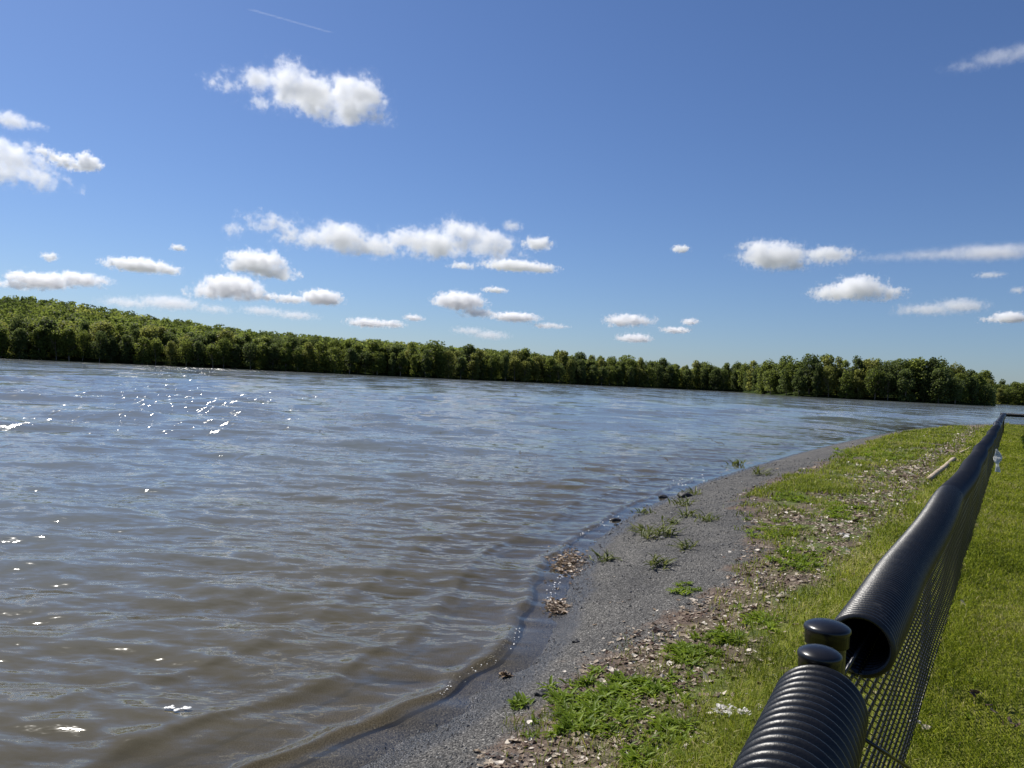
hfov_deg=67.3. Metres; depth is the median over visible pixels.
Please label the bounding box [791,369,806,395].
broadleaf tree
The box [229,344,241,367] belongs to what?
broadleaf tree
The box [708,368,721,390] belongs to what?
broadleaf tree
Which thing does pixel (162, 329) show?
broadleaf tree
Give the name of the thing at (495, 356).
broadleaf tree
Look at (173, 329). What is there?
broadleaf tree
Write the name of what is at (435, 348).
broadleaf tree
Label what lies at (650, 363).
broadleaf tree
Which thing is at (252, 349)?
broadleaf tree
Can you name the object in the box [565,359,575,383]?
broadleaf tree
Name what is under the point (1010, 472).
lawn grass
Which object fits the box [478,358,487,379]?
broadleaf tree
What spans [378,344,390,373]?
broadleaf tree
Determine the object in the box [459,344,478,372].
broadleaf tree
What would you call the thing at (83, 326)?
broadleaf tree
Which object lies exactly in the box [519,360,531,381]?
broadleaf tree
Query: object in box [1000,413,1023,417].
corrugated pipe
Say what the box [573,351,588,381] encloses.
broadleaf tree
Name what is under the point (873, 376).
broadleaf tree
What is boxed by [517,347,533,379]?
broadleaf tree
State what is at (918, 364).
broadleaf tree
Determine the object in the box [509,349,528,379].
broadleaf tree
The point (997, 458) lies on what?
plastic strip
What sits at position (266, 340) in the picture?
broadleaf tree
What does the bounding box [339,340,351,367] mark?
broadleaf tree
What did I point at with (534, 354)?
broadleaf tree
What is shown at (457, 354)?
broadleaf tree
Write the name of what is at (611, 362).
broadleaf tree
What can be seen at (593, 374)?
broadleaf tree
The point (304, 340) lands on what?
broadleaf tree
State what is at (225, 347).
broadleaf tree
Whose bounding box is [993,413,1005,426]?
corrugated pipe
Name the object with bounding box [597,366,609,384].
broadleaf tree
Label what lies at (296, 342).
broadleaf tree
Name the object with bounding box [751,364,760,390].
broadleaf tree
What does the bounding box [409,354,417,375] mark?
broadleaf tree
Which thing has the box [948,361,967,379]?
broadleaf tree
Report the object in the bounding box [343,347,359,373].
broadleaf tree
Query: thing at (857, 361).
broadleaf tree
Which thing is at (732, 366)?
broadleaf tree
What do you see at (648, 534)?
weed
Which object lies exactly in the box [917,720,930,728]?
dead leaves
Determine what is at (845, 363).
broadleaf tree
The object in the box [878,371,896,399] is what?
broadleaf tree
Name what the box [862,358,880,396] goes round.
broadleaf tree
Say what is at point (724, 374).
broadleaf tree
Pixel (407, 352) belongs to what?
broadleaf tree
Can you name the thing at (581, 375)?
broadleaf tree
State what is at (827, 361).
broadleaf tree
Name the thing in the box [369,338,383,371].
broadleaf tree
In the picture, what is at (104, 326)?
broadleaf tree
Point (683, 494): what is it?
stone
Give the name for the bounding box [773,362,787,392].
broadleaf tree
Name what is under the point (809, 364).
broadleaf tree
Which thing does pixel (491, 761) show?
leaf litter
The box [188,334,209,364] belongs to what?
broadleaf tree
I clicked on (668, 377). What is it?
broadleaf tree
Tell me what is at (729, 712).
fallen petals
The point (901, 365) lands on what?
broadleaf tree
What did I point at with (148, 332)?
broadleaf tree
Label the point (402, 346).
broadleaf tree
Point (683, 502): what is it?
weed
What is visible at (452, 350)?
broadleaf tree
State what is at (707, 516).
weed
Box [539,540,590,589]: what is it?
leaf heap
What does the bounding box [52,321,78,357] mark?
broadleaf tree
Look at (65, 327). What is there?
broadleaf tree
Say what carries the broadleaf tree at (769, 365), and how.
on the ground at (358, 715)
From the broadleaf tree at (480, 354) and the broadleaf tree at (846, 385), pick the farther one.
the broadleaf tree at (480, 354)
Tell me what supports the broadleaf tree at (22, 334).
on the ground at (358, 715)
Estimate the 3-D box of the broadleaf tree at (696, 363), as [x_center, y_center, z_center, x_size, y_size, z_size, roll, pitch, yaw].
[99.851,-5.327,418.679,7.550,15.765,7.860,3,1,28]
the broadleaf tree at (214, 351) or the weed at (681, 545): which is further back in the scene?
the broadleaf tree at (214, 351)
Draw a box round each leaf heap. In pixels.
[499,670,514,677]
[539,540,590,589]
[540,597,572,615]
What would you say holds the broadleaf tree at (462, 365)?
on the ground at (358, 715)
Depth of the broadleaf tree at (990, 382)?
291.00 m
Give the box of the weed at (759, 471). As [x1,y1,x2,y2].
[749,466,777,475]
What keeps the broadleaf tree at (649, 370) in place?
on the ground at (358, 715)
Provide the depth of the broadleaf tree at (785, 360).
315.37 m
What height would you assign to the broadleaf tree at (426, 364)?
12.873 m
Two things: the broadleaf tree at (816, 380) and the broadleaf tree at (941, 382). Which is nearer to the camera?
the broadleaf tree at (941, 382)
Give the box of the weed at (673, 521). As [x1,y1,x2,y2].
[659,515,681,524]
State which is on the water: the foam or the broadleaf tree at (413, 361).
the foam
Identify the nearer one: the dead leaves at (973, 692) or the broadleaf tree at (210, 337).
the dead leaves at (973, 692)
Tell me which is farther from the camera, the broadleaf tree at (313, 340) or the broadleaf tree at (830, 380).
the broadleaf tree at (313, 340)
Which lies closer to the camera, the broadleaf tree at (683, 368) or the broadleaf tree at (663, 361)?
the broadleaf tree at (663, 361)
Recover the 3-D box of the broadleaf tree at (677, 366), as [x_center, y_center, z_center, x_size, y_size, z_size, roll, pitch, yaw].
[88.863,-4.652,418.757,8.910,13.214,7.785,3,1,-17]
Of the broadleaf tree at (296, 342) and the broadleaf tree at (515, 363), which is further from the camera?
the broadleaf tree at (515, 363)
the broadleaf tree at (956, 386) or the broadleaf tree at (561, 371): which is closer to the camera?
the broadleaf tree at (956, 386)
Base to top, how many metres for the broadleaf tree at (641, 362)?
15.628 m
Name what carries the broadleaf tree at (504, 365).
on the ground at (358, 715)
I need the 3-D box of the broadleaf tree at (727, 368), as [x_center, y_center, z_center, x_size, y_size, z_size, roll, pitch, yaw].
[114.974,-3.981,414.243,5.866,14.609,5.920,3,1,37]
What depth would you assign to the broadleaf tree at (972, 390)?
277.57 m
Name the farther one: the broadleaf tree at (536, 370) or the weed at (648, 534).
the broadleaf tree at (536, 370)
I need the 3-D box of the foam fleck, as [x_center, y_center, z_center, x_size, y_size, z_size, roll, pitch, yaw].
[-1.888,1.858,4.412,0.049,0.009,0.094,3,1,40]
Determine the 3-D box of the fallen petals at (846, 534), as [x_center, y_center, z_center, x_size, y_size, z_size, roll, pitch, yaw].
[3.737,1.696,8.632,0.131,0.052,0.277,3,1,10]
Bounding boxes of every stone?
[534,690,547,696]
[609,518,620,521]
[677,492,692,497]
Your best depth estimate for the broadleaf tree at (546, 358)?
367.89 m
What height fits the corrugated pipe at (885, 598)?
0.198 m
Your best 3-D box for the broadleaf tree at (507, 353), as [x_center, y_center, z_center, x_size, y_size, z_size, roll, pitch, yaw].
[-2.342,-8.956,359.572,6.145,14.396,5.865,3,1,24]
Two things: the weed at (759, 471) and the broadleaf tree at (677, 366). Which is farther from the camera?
the broadleaf tree at (677, 366)
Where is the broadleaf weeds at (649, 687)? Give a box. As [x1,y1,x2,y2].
[507,447,998,767]
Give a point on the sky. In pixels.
(682, 182)
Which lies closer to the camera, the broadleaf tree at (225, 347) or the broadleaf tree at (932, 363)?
the broadleaf tree at (932, 363)
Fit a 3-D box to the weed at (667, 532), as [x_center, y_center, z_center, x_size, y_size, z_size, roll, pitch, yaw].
[1.805,1.743,9.255,0.589,0.198,0.510,3,1,-27]
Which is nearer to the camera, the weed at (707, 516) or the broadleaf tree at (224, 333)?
the weed at (707, 516)
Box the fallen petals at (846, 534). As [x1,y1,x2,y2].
[836,532,849,537]
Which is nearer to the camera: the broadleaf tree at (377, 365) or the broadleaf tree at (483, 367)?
the broadleaf tree at (377, 365)
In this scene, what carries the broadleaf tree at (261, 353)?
on the ground at (358, 715)
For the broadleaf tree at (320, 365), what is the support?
on the ground at (358, 715)
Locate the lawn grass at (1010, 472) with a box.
[886,422,1023,767]
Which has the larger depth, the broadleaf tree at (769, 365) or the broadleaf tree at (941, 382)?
the broadleaf tree at (769, 365)
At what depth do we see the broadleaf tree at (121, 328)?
297.27 m
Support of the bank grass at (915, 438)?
on the ground at (358, 715)
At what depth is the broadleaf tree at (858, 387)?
280.52 m
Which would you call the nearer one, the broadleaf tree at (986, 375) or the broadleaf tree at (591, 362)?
the broadleaf tree at (986, 375)
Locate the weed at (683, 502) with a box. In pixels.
[668,494,695,506]
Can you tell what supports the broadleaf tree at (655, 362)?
on the ground at (358, 715)
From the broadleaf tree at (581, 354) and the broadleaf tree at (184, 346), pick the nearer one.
the broadleaf tree at (184, 346)
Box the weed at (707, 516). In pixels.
[693,509,720,521]
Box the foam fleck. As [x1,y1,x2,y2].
[174,706,191,710]
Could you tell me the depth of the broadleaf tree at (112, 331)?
302.55 m
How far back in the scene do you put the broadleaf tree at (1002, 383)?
450.69 m
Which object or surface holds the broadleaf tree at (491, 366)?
on the ground at (358, 715)
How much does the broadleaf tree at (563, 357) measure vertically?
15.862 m
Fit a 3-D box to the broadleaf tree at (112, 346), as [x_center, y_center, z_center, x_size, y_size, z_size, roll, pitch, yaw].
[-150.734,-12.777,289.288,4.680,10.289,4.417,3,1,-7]
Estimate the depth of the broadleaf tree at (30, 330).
282.93 m
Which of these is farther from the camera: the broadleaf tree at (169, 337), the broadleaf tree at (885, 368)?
the broadleaf tree at (169, 337)
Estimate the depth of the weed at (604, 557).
8.44 m
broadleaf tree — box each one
[0,323,9,350]
[0,327,12,357]
[8,315,30,351]
[8,327,30,358]
[21,317,36,346]
[25,320,46,355]
[28,325,48,359]
[35,316,58,357]
[42,327,66,359]
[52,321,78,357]
[57,327,78,360]
[61,325,78,357]
[75,330,91,360]
[77,318,92,358]
[86,320,122,359]
[89,330,109,362]
[90,321,117,357]
[105,337,118,362]
[110,323,130,360]
[110,324,127,337]
[117,334,133,362]
[128,322,139,359]
[130,328,141,361]
[131,337,152,364]
[137,325,163,355]
[146,336,164,364]
[151,326,168,361]
[157,331,179,360]
[163,341,177,365]
[165,327,177,362]
[177,332,195,363]
[177,335,191,363]
[177,338,195,365]
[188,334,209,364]
[189,340,205,366]
[201,343,223,367]
[202,331,218,364]
[215,329,237,365]
[217,336,232,367]
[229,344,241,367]
[231,336,248,366]
[242,332,251,365]
[242,340,260,368]
[251,338,258,366]
[254,342,269,369]
[257,334,272,366]
[264,344,279,369]
[271,334,283,358]
[274,339,284,367]
[277,341,295,370]
[283,335,301,367]
[284,332,295,364]
[291,347,304,371]
[298,337,309,363]
[300,342,314,371]
[308,336,319,349]
[309,342,329,371]
[315,339,327,369]
[324,346,344,373]
[325,340,338,370]
[327,339,341,365]
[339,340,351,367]
[340,339,352,371]
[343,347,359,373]
[351,342,363,372]
[359,351,373,373]
[363,340,382,373]
[368,351,385,374]
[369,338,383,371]
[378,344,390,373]
[386,344,403,373]
[388,352,395,374]
[395,352,408,375]
[397,344,404,373]
[404,342,417,373]
[405,342,416,373]
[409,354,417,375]
[417,345,431,374]
[418,349,432,377]
[423,340,447,376]
[432,353,446,377]
[441,349,456,378]
[448,348,455,375]
[450,350,461,376]
[454,356,467,378]
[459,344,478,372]
[466,353,480,379]
[474,348,488,376]
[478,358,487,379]
[485,351,501,375]
[486,357,497,380]
[496,349,510,378]
[499,354,509,379]
[501,350,511,379]
[507,355,522,380]
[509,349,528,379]
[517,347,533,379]
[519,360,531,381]
[529,352,541,380]
[531,353,546,376]
[532,361,540,381]
[543,356,554,381]
[543,357,557,382]
[553,350,560,360]
[553,363,565,381]
[555,350,572,381]
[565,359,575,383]
[566,356,578,381]
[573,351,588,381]
[573,359,586,384]
[586,355,596,374]
[586,359,597,380]
[587,365,598,384]
[596,355,606,378]
[596,359,605,382]
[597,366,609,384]
[605,355,618,383]
[605,364,617,384]
[614,367,623,385]
[616,355,635,383]
[618,361,626,380]
[624,359,637,385]
[627,366,635,386]
[634,368,644,386]
[635,357,644,384]
[642,366,657,387]
[645,360,654,381]
[652,360,664,385]
[653,363,663,387]
[657,358,668,385]
[662,366,674,387]
[672,366,679,387]
[673,364,682,384]
[679,366,684,386]
[681,369,693,389]
[688,360,700,387]
[691,367,698,388]
[698,362,714,384]
[699,367,708,389]
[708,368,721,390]
[719,368,728,390]
[721,363,731,388]
[728,361,741,385]
[729,369,738,390]
[731,362,741,389]
[736,361,749,389]
[742,372,750,390]
[745,360,757,390]
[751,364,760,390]
[754,369,766,393]
[755,358,776,392]
[762,368,778,393]
[773,356,793,390]
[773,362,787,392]
[776,371,795,394]
[778,358,809,393]
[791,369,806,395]
[792,353,822,393]
[811,363,821,395]
[818,353,837,394]
[818,355,836,394]
[820,365,837,396]
[832,356,843,394]
[836,370,854,398]
[840,360,851,394]
[848,355,866,393]
[851,369,865,397]
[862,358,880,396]
[864,366,885,399]
[871,358,882,396]
[875,361,897,397]
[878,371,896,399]
[884,360,900,397]
[889,358,917,394]
[894,368,916,401]
[897,357,934,398]
[918,370,930,401]
[923,357,941,400]
[926,368,951,403]
[933,356,952,392]
[937,365,956,396]
[945,376,965,403]
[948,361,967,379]
[949,373,969,401]
[964,369,975,400]
[965,376,979,403]
[967,372,987,402]
[978,370,996,389]
[979,383,997,405]
[984,378,997,405]
[995,388,1004,403]
[998,379,1005,392]
[1001,384,1008,402]
[1002,386,1012,402]
[1008,381,1023,403]
[1010,390,1022,404]
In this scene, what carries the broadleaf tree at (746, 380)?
on the ground at (358, 715)
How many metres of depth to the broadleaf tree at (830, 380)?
285.63 m
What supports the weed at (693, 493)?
on the ground at (358, 715)
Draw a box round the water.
[0,358,1023,767]
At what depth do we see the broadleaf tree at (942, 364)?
282.08 m
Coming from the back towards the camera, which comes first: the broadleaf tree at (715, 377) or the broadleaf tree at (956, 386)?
the broadleaf tree at (715, 377)
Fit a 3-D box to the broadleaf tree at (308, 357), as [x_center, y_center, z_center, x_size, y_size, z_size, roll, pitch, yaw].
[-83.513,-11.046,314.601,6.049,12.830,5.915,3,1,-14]
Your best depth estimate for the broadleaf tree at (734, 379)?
405.68 m
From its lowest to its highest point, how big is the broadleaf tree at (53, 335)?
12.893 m
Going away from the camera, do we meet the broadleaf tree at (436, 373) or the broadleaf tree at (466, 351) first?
the broadleaf tree at (436, 373)
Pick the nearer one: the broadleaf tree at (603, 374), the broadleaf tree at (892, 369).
the broadleaf tree at (892, 369)
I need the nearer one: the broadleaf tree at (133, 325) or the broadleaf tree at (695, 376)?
the broadleaf tree at (133, 325)
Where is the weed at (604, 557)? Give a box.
[589,549,620,562]
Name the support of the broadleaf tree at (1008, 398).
on the ground at (358, 715)
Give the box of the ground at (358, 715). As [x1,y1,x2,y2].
[2,349,1023,767]
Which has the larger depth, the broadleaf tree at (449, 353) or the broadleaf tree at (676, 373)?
the broadleaf tree at (676, 373)
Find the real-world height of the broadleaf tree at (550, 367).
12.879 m
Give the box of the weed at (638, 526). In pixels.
[625,522,654,532]
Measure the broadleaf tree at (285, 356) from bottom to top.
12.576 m
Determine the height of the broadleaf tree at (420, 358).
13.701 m
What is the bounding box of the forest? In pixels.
[0,295,1023,399]
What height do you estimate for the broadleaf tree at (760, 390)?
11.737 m
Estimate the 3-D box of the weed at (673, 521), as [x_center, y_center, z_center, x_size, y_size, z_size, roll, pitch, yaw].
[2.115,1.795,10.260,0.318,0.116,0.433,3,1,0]
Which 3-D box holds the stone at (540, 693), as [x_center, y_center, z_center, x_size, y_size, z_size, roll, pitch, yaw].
[0.181,1.907,4.731,0.078,0.039,0.068,3,1,29]
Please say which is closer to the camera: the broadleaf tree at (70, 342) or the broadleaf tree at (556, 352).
the broadleaf tree at (70, 342)
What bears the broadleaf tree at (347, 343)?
on the ground at (358, 715)
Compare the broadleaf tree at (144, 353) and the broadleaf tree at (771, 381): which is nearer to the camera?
the broadleaf tree at (144, 353)
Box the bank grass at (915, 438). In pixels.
[502,424,1004,767]
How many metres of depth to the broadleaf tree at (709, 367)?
414.17 m
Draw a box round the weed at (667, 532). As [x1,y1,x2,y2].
[635,521,688,536]
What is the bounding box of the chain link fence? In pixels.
[797,417,1023,767]
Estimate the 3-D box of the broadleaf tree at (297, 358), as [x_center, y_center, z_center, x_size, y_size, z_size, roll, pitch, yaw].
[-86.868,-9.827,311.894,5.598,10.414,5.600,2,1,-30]
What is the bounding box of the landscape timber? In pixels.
[927,457,955,480]
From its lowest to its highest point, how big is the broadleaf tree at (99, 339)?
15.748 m
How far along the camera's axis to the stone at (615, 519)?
11.30 m
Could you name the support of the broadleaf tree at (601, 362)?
on the ground at (358, 715)
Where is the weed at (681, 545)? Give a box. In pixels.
[670,538,699,551]
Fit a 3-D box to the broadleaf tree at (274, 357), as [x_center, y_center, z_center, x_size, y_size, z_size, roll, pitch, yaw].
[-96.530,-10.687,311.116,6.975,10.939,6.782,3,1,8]
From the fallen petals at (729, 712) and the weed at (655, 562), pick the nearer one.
the fallen petals at (729, 712)
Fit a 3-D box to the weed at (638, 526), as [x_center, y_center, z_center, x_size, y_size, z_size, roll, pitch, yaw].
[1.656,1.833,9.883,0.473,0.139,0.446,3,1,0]
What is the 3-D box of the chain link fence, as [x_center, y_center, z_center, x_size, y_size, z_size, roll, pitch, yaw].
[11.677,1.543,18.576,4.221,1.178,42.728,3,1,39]
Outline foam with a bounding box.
[447,474,702,688]
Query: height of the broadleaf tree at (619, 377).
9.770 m
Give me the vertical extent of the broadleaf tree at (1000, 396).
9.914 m
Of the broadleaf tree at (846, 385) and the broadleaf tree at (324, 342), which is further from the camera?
the broadleaf tree at (324, 342)
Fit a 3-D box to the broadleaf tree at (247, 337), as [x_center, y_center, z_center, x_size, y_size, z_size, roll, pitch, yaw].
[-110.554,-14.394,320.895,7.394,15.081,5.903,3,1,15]
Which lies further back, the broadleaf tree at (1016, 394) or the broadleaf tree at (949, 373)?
the broadleaf tree at (1016, 394)
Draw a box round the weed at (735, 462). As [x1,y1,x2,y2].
[724,457,748,465]
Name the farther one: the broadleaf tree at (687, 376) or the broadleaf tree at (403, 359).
the broadleaf tree at (687, 376)
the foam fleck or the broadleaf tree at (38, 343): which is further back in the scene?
the broadleaf tree at (38, 343)
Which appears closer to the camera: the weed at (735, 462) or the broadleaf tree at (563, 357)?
the weed at (735, 462)
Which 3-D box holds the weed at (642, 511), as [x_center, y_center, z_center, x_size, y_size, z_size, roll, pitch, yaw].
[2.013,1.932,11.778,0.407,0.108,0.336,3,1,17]
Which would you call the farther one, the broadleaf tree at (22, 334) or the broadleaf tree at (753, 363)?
the broadleaf tree at (753, 363)
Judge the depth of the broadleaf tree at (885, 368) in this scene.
279.84 m
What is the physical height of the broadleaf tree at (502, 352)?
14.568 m
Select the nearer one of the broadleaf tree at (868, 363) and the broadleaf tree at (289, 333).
the broadleaf tree at (868, 363)
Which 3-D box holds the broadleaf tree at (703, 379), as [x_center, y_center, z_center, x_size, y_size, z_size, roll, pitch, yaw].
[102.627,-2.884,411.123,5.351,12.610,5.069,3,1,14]
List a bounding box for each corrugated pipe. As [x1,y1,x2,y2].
[732,664,868,767]
[834,425,1000,678]
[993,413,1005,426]
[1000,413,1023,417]
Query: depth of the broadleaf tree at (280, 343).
317.29 m
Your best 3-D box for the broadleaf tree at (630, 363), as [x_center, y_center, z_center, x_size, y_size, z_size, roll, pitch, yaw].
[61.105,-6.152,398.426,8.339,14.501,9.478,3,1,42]
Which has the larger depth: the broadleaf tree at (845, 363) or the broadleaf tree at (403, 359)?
the broadleaf tree at (403, 359)
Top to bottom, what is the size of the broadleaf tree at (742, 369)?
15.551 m
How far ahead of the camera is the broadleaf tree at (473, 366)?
341.07 m
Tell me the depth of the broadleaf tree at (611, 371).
385.13 m
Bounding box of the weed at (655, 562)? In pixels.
[643,553,675,569]
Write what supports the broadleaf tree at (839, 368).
on the ground at (358, 715)
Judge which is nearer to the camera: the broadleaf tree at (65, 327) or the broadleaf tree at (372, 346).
the broadleaf tree at (65, 327)
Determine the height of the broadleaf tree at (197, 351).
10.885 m
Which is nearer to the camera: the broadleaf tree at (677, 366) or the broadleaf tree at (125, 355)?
the broadleaf tree at (125, 355)
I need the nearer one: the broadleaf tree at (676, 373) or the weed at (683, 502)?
the weed at (683, 502)
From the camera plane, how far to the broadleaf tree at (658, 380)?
400.37 m
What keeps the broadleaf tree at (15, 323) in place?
on the ground at (358, 715)
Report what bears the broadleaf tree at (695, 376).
on the ground at (358, 715)
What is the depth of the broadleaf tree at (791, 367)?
297.92 m
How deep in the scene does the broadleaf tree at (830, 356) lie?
298.38 m
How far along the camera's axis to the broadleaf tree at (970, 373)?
287.34 m
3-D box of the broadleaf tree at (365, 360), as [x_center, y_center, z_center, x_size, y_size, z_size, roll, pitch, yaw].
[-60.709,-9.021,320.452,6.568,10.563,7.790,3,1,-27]
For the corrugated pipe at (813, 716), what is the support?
attached to the chain link fence
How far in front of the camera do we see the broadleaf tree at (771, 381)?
313.02 m
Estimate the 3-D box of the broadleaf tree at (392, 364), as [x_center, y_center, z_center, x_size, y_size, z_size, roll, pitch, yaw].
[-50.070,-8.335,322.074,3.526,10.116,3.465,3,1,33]
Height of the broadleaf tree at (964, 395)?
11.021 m
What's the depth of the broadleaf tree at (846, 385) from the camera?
280.10 m
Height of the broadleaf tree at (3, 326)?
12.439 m
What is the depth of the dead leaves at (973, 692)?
4.17 m
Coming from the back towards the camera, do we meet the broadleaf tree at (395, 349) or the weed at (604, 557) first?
the broadleaf tree at (395, 349)
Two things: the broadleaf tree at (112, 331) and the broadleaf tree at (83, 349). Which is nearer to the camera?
the broadleaf tree at (83, 349)
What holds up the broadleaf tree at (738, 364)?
on the ground at (358, 715)
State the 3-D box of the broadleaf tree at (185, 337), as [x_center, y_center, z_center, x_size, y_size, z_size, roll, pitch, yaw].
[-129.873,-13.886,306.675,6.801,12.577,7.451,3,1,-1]
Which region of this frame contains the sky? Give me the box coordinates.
[0,0,1023,384]
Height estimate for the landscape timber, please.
0.138 m
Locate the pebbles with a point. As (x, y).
(518, 655)
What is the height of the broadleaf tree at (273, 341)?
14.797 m
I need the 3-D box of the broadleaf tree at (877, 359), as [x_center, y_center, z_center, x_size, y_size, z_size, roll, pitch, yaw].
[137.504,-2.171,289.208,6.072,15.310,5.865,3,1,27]
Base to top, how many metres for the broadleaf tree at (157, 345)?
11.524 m
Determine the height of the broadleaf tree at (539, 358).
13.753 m
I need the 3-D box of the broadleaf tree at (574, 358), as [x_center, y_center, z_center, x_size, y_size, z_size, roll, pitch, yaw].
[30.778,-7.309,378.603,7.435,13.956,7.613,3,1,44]
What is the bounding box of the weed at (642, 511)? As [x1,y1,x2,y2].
[630,507,655,513]
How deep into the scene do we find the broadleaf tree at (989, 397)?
283.50 m
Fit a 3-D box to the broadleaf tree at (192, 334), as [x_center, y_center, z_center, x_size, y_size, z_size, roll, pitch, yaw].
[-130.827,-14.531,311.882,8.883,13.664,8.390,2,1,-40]
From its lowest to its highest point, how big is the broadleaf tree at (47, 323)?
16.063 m
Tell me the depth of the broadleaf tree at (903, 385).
271.09 m
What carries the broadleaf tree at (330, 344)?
on the ground at (358, 715)
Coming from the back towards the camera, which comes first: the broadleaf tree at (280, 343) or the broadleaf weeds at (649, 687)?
the broadleaf tree at (280, 343)
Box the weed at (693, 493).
[678,485,700,494]
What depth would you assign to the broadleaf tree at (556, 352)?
379.02 m
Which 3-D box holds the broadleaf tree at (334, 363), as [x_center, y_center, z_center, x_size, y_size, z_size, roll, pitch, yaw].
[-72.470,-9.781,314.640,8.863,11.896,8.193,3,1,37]
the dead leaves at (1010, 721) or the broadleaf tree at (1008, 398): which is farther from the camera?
the broadleaf tree at (1008, 398)
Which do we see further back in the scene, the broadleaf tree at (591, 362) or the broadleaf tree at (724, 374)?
the broadleaf tree at (724, 374)
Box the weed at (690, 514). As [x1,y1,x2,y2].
[675,503,700,517]
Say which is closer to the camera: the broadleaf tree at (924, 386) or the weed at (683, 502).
the weed at (683, 502)
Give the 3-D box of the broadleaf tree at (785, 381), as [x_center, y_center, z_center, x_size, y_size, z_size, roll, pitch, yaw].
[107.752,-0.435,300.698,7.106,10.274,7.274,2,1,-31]
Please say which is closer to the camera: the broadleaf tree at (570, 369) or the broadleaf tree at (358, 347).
the broadleaf tree at (358, 347)
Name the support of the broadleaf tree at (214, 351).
on the ground at (358, 715)
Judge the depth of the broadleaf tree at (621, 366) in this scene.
395.20 m
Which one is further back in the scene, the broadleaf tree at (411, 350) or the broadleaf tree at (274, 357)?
the broadleaf tree at (411, 350)
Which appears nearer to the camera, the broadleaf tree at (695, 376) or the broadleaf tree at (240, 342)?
the broadleaf tree at (240, 342)
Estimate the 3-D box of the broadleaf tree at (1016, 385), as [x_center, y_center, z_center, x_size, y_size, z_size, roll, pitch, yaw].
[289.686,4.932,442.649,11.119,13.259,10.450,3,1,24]
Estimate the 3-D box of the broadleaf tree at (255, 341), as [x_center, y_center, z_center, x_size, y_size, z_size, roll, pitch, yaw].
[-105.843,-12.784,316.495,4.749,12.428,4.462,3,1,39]
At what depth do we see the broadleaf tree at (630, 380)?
391.60 m
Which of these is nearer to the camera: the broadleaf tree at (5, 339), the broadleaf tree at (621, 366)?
the broadleaf tree at (5, 339)
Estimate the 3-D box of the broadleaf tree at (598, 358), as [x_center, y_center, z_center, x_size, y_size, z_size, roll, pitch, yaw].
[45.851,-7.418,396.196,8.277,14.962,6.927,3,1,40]
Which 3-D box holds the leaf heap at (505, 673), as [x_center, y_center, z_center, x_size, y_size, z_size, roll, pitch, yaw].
[-0.044,1.977,5.240,0.101,0.052,0.089,3,1,-24]
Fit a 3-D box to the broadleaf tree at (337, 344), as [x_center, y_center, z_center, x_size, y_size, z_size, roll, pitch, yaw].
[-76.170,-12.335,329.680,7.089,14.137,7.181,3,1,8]
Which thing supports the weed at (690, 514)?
on the ground at (358, 715)
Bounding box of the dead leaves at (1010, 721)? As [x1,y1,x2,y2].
[999,716,1020,726]
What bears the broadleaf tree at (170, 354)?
on the ground at (358, 715)
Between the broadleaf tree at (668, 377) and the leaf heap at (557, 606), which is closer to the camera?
the leaf heap at (557, 606)
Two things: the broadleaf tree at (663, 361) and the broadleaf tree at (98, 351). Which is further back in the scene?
the broadleaf tree at (663, 361)
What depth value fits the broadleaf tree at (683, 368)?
424.37 m
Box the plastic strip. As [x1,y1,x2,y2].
[993,449,1001,471]
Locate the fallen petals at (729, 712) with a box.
[712,703,747,715]
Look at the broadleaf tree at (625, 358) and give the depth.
404.44 m
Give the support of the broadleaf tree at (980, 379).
on the ground at (358, 715)
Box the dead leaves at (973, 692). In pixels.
[968,689,980,697]
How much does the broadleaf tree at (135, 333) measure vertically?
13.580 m
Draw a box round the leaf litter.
[470,424,983,767]
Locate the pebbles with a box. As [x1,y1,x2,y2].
[278,457,818,767]
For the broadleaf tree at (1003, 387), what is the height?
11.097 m
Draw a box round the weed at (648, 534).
[635,528,664,539]
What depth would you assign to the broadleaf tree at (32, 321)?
288.22 m
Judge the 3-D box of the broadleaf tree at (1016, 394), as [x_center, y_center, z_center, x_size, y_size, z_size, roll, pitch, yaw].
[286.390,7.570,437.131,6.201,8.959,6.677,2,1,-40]
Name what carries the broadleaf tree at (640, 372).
on the ground at (358, 715)
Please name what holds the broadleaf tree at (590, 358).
on the ground at (358, 715)

